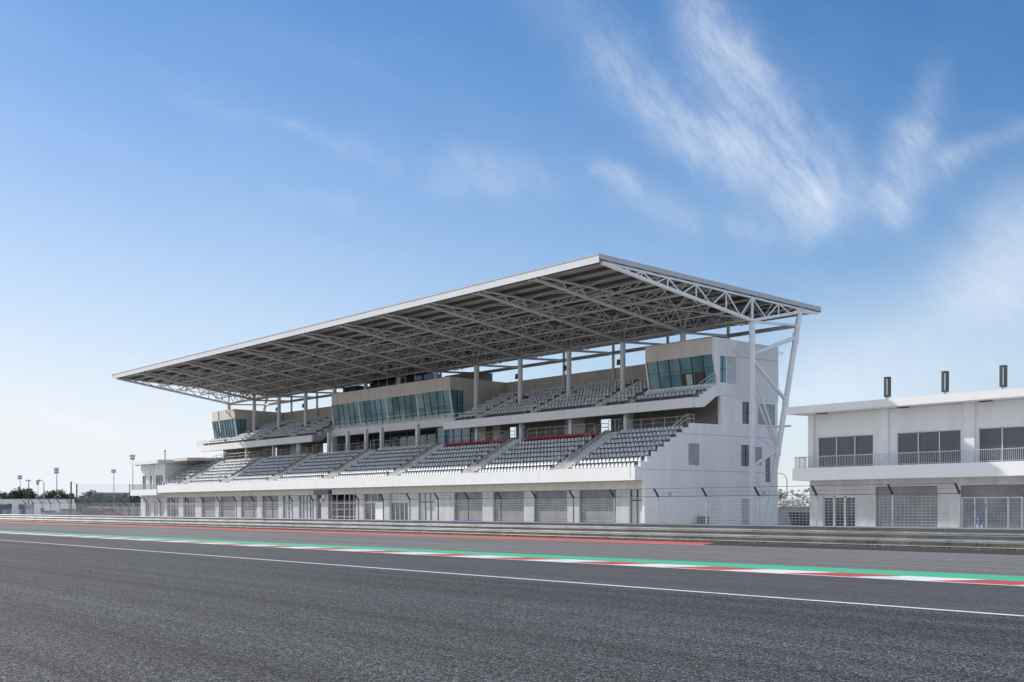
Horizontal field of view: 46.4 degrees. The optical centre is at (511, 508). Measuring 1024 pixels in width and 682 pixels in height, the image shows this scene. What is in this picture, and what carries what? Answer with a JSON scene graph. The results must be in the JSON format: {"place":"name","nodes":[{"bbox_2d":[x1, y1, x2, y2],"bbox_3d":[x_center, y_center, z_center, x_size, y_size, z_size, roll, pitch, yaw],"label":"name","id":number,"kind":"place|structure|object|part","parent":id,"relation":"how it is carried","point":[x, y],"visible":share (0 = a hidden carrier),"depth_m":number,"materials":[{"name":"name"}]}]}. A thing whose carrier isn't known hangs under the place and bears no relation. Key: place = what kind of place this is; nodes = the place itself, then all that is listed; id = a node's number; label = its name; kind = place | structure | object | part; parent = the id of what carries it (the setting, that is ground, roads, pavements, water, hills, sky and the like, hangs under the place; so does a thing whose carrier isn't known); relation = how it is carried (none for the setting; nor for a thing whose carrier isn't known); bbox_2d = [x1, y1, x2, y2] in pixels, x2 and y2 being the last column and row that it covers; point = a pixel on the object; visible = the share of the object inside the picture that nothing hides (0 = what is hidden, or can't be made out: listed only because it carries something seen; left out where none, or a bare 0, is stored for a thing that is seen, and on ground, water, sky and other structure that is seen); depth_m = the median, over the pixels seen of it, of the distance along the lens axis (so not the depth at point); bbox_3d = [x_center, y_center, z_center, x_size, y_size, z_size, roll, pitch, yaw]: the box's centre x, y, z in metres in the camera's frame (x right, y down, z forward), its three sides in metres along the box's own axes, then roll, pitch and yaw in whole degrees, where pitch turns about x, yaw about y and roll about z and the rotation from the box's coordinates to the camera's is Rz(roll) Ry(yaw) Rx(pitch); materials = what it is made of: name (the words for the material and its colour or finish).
{"place":"outdoors","nodes":[
{"label":"outdoors","id":0,"kind":"place"},
{"bbox_2d":[77,489,96,505],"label":"tree","id":1,"kind":"object","parent":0,"point":[89,494],"visible":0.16,"depth_m":418.96,"materials":[{"name":"green plant"}]},
{"bbox_2d":[81,492,128,498],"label":"distant hall","id":2,"kind":"structure","parent":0,"point":[97,493],"depth_m":497.15,"materials":[{"name":"grey metal"}]},
{"bbox_2d":[74,499,140,515],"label":"parking shed","id":3,"kind":"structure","parent":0,"point":[117,508],"depth_m":264.91,"materials":[{"name":"metal"}]},
{"bbox_2d":[313,490,331,518],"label":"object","id":4,"kind":"object","parent":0,"point":[318,494],"visible":0.78,"depth_m":113.79,"materials":[{"name":"white metal"}]},
{"bbox_2d":[1,516,1021,542],"bbox_3d":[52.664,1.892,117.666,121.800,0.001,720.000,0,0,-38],"label":"paddock apron","id":5,"kind":"object","parent":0,"point":[598,532],"depth_m":91.70,"materials":[{"name":"concrete"}]},
{"bbox_2d":[0,503,11,516],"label":"site cabin","id":6,"kind":"object","parent":5,"relation":"on","point":[5,508],"visible":0.77,"depth_m":268.58,"materials":[{"name":"metal"}]},
{"bbox_2d":[0,487,27,498],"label":"tree","id":7,"kind":"object","parent":5,"relation":"on","point":[20,494],"visible":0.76,"depth_m":368.70,"materials":[{"name":"green plant"}]},
{"bbox_2d":[15,487,35,498],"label":"tree","id":8,"kind":"object","parent":5,"relation":"on","point":[31,494],"visible":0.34,"depth_m":383.43,"materials":[{"name":"green plant"}]},
{"bbox_2d":[18,503,32,514],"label":"site cabin","id":9,"kind":"object","parent":5,"relation":"on","point":[29,510],"visible":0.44,"depth_m":269.09,"materials":[{"name":"metal"}]},
{"bbox_2d":[0,499,75,514],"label":"boundary wall","id":10,"kind":"structure","parent":5,"relation":"on","point":[16,502],"depth_m":299.93,"materials":[{"name":"paint"}]},
{"bbox_2d":[41,490,58,498],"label":"tree","id":11,"kind":"object","parent":5,"relation":"on","point":[51,494],"visible":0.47,"depth_m":374.47,"materials":[{"name":"green plant"}]},
{"bbox_2d":[42,510,58,514],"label":"parked car","id":12,"kind":"object","parent":5,"relation":"on","point":[46,512],"visible":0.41,"depth_m":261.34,"materials":[{"name":"grey paint"}]},
{"bbox_2d":[54,467,58,490],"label":"floodlight mast","id":13,"kind":"object","parent":5,"relation":"on","point":[56,470],"visible":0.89,"depth_m":379.68,"materials":[{"name":"grey metal"}]},
{"bbox_2d":[49,489,73,498],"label":"tree","id":14,"kind":"object","parent":5,"relation":"on","point":[61,494],"visible":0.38,"depth_m":368.74,"materials":[{"name":"green plant"}]},
{"bbox_2d":[60,509,81,514],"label":"parked car","id":15,"kind":"object","parent":5,"relation":"on","point":[64,512],"visible":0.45,"depth_m":261.37,"materials":[{"name":"grey paint"}]},
{"bbox_2d":[37,498,140,512],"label":"hedge","id":16,"kind":"object","parent":5,"relation":"on","point":[101,504],"visible":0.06,"depth_m":410.03,"materials":[{"name":"green plant"}]},
{"bbox_2d":[83,508,105,515],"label":"parked car","id":17,"kind":"object","parent":5,"relation":"on","point":[85,511],"visible":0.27,"depth_m":243.61,"materials":[{"name":"paint"}]},
{"bbox_2d":[70,482,129,515],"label":"catch net","id":18,"kind":"object","parent":5,"relation":"on","point":[76,498],"visible":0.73,"depth_m":249.89,"materials":[{"name":"metal"}]},
{"bbox_2d":[90,493,109,505],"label":"tree","id":19,"kind":"object","parent":5,"relation":"on","point":[100,496],"visible":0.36,"depth_m":399.63,"materials":[{"name":"green plant"}]},
{"bbox_2d":[103,494,118,505],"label":"tree","id":20,"kind":"object","parent":5,"relation":"on","point":[111,496],"visible":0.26,"depth_m":409.62,"materials":[{"name":"green plant"}]},
{"bbox_2d":[101,508,124,515],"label":"parked car","id":21,"kind":"object","parent":5,"relation":"on","point":[113,511],"visible":0.58,"depth_m":244.27,"materials":[{"name":"red paint"}]},
{"bbox_2d":[111,469,115,505],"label":"floodlight mast","id":22,"kind":"object","parent":5,"relation":"on","point":[113,471],"visible":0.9,"depth_m":399.81,"materials":[{"name":"grey metal"}]},
{"bbox_2d":[119,494,136,505],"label":"tree","id":23,"kind":"object","parent":5,"relation":"on","point":[123,497],"visible":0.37,"depth_m":414.11,"materials":[{"name":"green plant"}]},
{"bbox_2d":[130,455,134,505],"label":"floodlight mast","id":24,"kind":"object","parent":5,"relation":"on","point":[132,458],"visible":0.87,"depth_m":329.89,"materials":[{"name":"grey metal"}]},
{"bbox_2d":[129,457,238,516],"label":"pit building","id":25,"kind":"structure","parent":5,"relation":"on","point":[154,473],"depth_m":190.92,"materials":[{"name":"paint"}]},
{"bbox_2d":[146,503,149,515],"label":"glass door","id":26,"kind":"structure","parent":25,"relation":"in","point":[148,503],"depth_m":194.70,"materials":[{"name":"glass"}]},
{"bbox_2d":[154,502,157,515],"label":"glass door","id":27,"kind":"structure","parent":25,"relation":"in","point":[155,503],"depth_m":192.08,"materials":[{"name":"glass"}]},
{"bbox_2d":[156,475,162,484],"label":"window","id":28,"kind":"structure","parent":25,"relation":"in","point":[159,478],"depth_m":190.98,"materials":[{"name":"grey glass"}]},
{"bbox_2d":[112,253,820,528],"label":"grandstand","id":29,"kind":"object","parent":5,"relation":"on","point":[398,357],"visible":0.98,"depth_m":124.57,"materials":[{"name":"metal"}]},
{"bbox_2d":[168,498,178,519],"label":"glazed door","id":30,"kind":"structure","parent":29,"relation":"in","point":[170,503],"depth_m":186.14,"materials":[{"name":"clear glass"}]},
{"bbox_2d":[184,497,194,516],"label":"glazed door","id":31,"kind":"structure","parent":29,"relation":"in","point":[190,498],"depth_m":181.30,"materials":[{"name":"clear glass"}]},
{"bbox_2d":[203,497,214,516],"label":"roller door","id":32,"kind":"structure","parent":29,"relation":"in","point":[209,506],"depth_m":175.55,"materials":[{"name":"metal"}]},
{"bbox_2d":[221,497,234,520],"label":"roller door","id":33,"kind":"structure","parent":29,"relation":"in","point":[227,503],"depth_m":170.73,"materials":[{"name":"metal"}]},
{"bbox_2d":[242,496,256,517],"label":"roller door","id":34,"kind":"structure","parent":29,"relation":"in","point":[246,500],"depth_m":165.44,"materials":[{"name":"metal"}]},
{"bbox_2d":[263,496,277,521],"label":"roller door","id":35,"kind":"structure","parent":29,"relation":"in","point":[266,499],"depth_m":160.31,"materials":[{"name":"metal"}]},
{"bbox_2d":[284,496,291,517],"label":"glazed door","id":36,"kind":"structure","parent":29,"relation":"in","point":[285,497],"depth_m":156.44,"materials":[{"name":"glass"}]},
{"bbox_2d":[300,495,311,518],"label":"glazed door","id":37,"kind":"structure","parent":29,"relation":"in","point":[308,504],"depth_m":152.37,"materials":[{"name":"grey glass"}]},
{"bbox_2d":[358,435,379,449],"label":"shop window","id":38,"kind":"structure","parent":29,"relation":"in","point":[375,443],"depth_m":164.47,"materials":[{"name":"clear glass"}]},
{"bbox_2d":[365,494,382,518],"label":"glazed door","id":39,"kind":"structure","parent":29,"relation":"in","point":[369,506],"depth_m":140.13,"materials":[{"name":"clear glass"}]},
{"bbox_2d":[384,432,414,448],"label":"shop window","id":40,"kind":"structure","parent":29,"relation":"in","point":[396,437],"depth_m":159.10,"materials":[{"name":"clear glass"}]},
{"bbox_2d":[391,494,407,519],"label":"glazed door","id":41,"kind":"structure","parent":29,"relation":"in","point":[400,506],"depth_m":134.99,"materials":[{"name":"grey glass"}]},
{"bbox_2d":[165,376,647,484],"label":"stadium seats","id":42,"kind":"object","parent":29,"relation":"on","point":[385,458],"visible":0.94,"depth_m":140.07,"materials":[{"name":"grey plastic"}]},
{"bbox_2d":[420,493,434,519],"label":"glazed door","id":43,"kind":"structure","parent":29,"relation":"in","point":[426,497],"depth_m":130.78,"materials":[{"name":"glass"}]},
{"bbox_2d":[420,430,436,445],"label":"shop window","id":44,"kind":"structure","parent":29,"relation":"in","point":[431,433],"depth_m":153.72,"materials":[{"name":"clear glass"}]},
{"bbox_2d":[437,427,444,444],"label":"window","id":45,"kind":"structure","parent":29,"relation":"in","point":[439,430],"depth_m":145.47,"materials":[{"name":"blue glass"}]},
{"bbox_2d":[445,430,452,443],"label":"window","id":46,"kind":"structure","parent":29,"relation":"in","point":[447,432],"depth_m":144.30,"materials":[{"name":"blue glass"}]},
{"bbox_2d":[453,429,460,442],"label":"window","id":47,"kind":"structure","parent":29,"relation":"in","point":[457,432],"depth_m":142.83,"materials":[{"name":"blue glass"}]},
{"bbox_2d":[461,428,469,442],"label":"window","id":48,"kind":"structure","parent":29,"relation":"in","point":[466,437],"depth_m":141.54,"materials":[{"name":"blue glass"}]},
{"bbox_2d":[455,492,481,520],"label":"roller door","id":49,"kind":"structure","parent":29,"relation":"in","point":[475,505],"depth_m":124.64,"materials":[{"name":"metal"}]},
{"bbox_2d":[494,492,523,525],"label":"roller door","id":50,"kind":"structure","parent":29,"relation":"in","point":[509,510],"depth_m":119.31,"materials":[{"name":"metal"}]},
{"bbox_2d":[535,491,566,526],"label":"roller door","id":51,"kind":"structure","parent":29,"relation":"in","point":[542,496],"depth_m":114.07,"materials":[{"name":"metal"}]},
{"bbox_2d":[580,490,615,527],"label":"roller door","id":52,"kind":"structure","parent":29,"relation":"in","point":[603,514],"depth_m":109.06,"materials":[{"name":"metal"}]},
{"bbox_2d":[631,489,641,522],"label":"glazed door","id":53,"kind":"structure","parent":29,"relation":"in","point":[636,512],"depth_m":105.08,"materials":[{"name":"glass"}]},
{"bbox_2d":[720,356,725,382],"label":"window","id":54,"kind":"structure","parent":29,"relation":"in","point":[722,358],"depth_m":110.18,"materials":[{"name":"teal glass"}]},
{"bbox_2d":[741,445,748,465],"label":"window","id":55,"kind":"structure","parent":29,"relation":"in","point":[744,448],"depth_m":112.12,"materials":[{"name":"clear glass"}]},
{"bbox_2d":[742,402,748,423],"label":"window","id":56,"kind":"structure","parent":29,"relation":"in","point":[745,405],"depth_m":112.19,"materials":[{"name":"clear glass"}]},
{"bbox_2d":[742,499,748,524],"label":"door","id":57,"kind":"structure","parent":29,"relation":"in","point":[745,502],"depth_m":112.19,"materials":[{"name":"grey metal"}]},
{"bbox_2d":[765,458,768,481],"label":"window","id":58,"kind":"structure","parent":29,"relation":"in","point":[767,460],"depth_m":114.15,"materials":[{"name":"grey glass"}]},
{"bbox_2d":[23,483,1023,542],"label":"debris fence","id":59,"kind":"object","parent":5,"relation":"on","point":[1009,502],"visible":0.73,"depth_m":78.21,"materials":[{"name":"metal"}]},
{"bbox_2d":[697,516,708,523],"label":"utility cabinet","id":60,"kind":"object","parent":5,"relation":"on","point":[701,519],"visible":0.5,"depth_m":107.35,"materials":[{"name":"metal"}]},
{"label":"door","id":61,"kind":"part","parent":60,"relation":"part of","materials":[{"name":"metal"}]},
{"bbox_2d":[778,488,809,506],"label":"leafy tree","id":62,"kind":"object","parent":5,"relation":"on","point":[797,500],"visible":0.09,"depth_m":138.45,"materials":[{"name":"plant"}]},
{"bbox_2d":[778,507,809,524],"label":"service wall","id":63,"kind":"structure","parent":5,"relation":"on","point":[791,509],"depth_m":122.75,"materials":[{"name":"paint"}]},
{"bbox_2d":[976,516,983,541],"bbox_3d":[24.534,1.140,62.660,0.180,1.520,0.520,0,0,-38],"label":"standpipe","id":64,"kind":"object","parent":5,"relation":"on","point":[979,521],"visible":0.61,"depth_m":62.60,"materials":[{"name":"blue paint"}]},
{"bbox_2d":[0,522,1023,681],"bbox_3d":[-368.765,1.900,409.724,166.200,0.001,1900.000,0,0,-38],"label":"racing track","id":65,"kind":"structure","parent":0,"point":[69,613],"depth_m":18.59,"materials":[{"name":"grey asphalt"}]},
{"bbox_2d":[0,533,1023,614],"bbox_3d":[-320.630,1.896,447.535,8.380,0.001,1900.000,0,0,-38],"label":"worn racing line","id":66,"kind":"object","parent":65,"relation":"on","point":[998,599],"depth_m":33.24,"materials":[{"name":"asphalt"}]},
{"bbox_2d":[5,540,1023,615],"bbox_3d":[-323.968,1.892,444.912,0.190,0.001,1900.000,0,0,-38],"label":"track edge line","id":67,"kind":"object","parent":65,"relation":"on","point":[604,584],"depth_m":28.56,"materials":[{"name":"white paint"}]},
{"bbox_2d":[0,522,1023,580],"bbox_3d":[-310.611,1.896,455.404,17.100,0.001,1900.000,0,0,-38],"label":"runoff asphalt","id":68,"kind":"structure","parent":0,"point":[1010,565],"depth_m":55.04,"materials":[{"name":"grey asphalt"}]},
{"bbox_2d":[0,530,1023,585],"bbox_3d":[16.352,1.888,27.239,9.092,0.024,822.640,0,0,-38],"label":"kerb","id":69,"kind":"structure","parent":68,"relation":"on","point":[939,577],"depth_m":40.89,"materials":[{"name":"green paint"}]},
{"bbox_2d":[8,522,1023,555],"bbox_3d":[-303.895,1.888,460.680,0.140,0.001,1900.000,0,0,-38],"label":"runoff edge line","id":70,"kind":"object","parent":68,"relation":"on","point":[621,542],"depth_m":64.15,"materials":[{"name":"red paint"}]},
{"bbox_2d":[0,0,1023,504],"label":"sky","id":71,"kind":"structure","parent":0,"point":[179,178],"materials":[{"name":"blue"}]},
{"bbox_2d":[10,521,1023,554],"bbox_3d":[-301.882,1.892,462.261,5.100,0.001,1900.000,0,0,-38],"label":"verge asphalt","id":72,"kind":"structure","parent":0,"point":[941,550],"depth_m":59.24,"materials":[{"name":"grey asphalt"}]},
{"bbox_2d":[0,521,710,544],"bbox_3d":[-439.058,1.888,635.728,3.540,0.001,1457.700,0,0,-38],"label":"red paint band","id":73,"kind":"object","parent":72,"relation":"on","point":[624,541],"visible":1,"depth_m":83.05,"materials":[{"name":"red paint"}]},
{"bbox_2d":[22,521,1022,550],"bbox_3d":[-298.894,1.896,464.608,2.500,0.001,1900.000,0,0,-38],"label":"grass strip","id":74,"kind":"object","parent":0,"point":[623,538],"depth_m":72.69,"materials":[{"name":"green plant"}]},
{"bbox_2d":[0,514,1023,549],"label":"guardrail","id":75,"kind":"object","parent":74,"relation":"on","point":[988,538],"visible":0.95,"depth_m":73.27,"materials":[{"name":"metal"}]},
{"bbox_2d":[2,520,1023,550],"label":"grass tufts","id":76,"kind":"object","parent":74,"relation":"on","point":[596,537],"visible":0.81,"depth_m":72.66,"materials":[{"name":"green plant"}]},
{"bbox_2d":[789,512,809,524],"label":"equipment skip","id":77,"kind":"object","parent":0,"point":[798,521],"visible":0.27,"depth_m":118.35,"materials":[{"name":"metal"}]},
{"bbox_2d":[785,365,1023,535],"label":"pit building","id":78,"kind":"structure","parent":0,"point":[970,444],"depth_m":86.66,"materials":[{"name":"concrete"}]},
{"bbox_2d":[824,496,854,525],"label":"glass door","id":79,"kind":"structure","parent":78,"relation":"in","point":[844,511],"depth_m":92.64,"materials":[{"name":"glass"}]},
{"bbox_2d":[819,434,872,467],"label":"window","id":80,"kind":"structure","parent":78,"relation":"in","point":[855,444],"depth_m":92.10,"materials":[{"name":"grey glass"}]},
{"bbox_2d":[877,486,936,533],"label":"roller door","id":81,"kind":"structure","parent":78,"relation":"in","point":[912,501],"depth_m":87.82,"materials":[{"name":"metal"}]},
{"bbox_2d":[898,429,960,464],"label":"window","id":82,"kind":"structure","parent":78,"relation":"in","point":[943,440],"depth_m":86.40,"materials":[{"name":"grey glass"}]},
{"bbox_2d":[961,484,1023,535],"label":"roller door","id":83,"kind":"structure","parent":78,"relation":"in","point":[997,512],"depth_m":82.56,"materials":[{"name":"metal"}]},
{"bbox_2d":[979,426,1023,461],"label":"window","id":84,"kind":"structure","parent":78,"relation":"in","point":[995,438],"depth_m":82.16,"materials":[{"name":"grey glass"}]}
]}

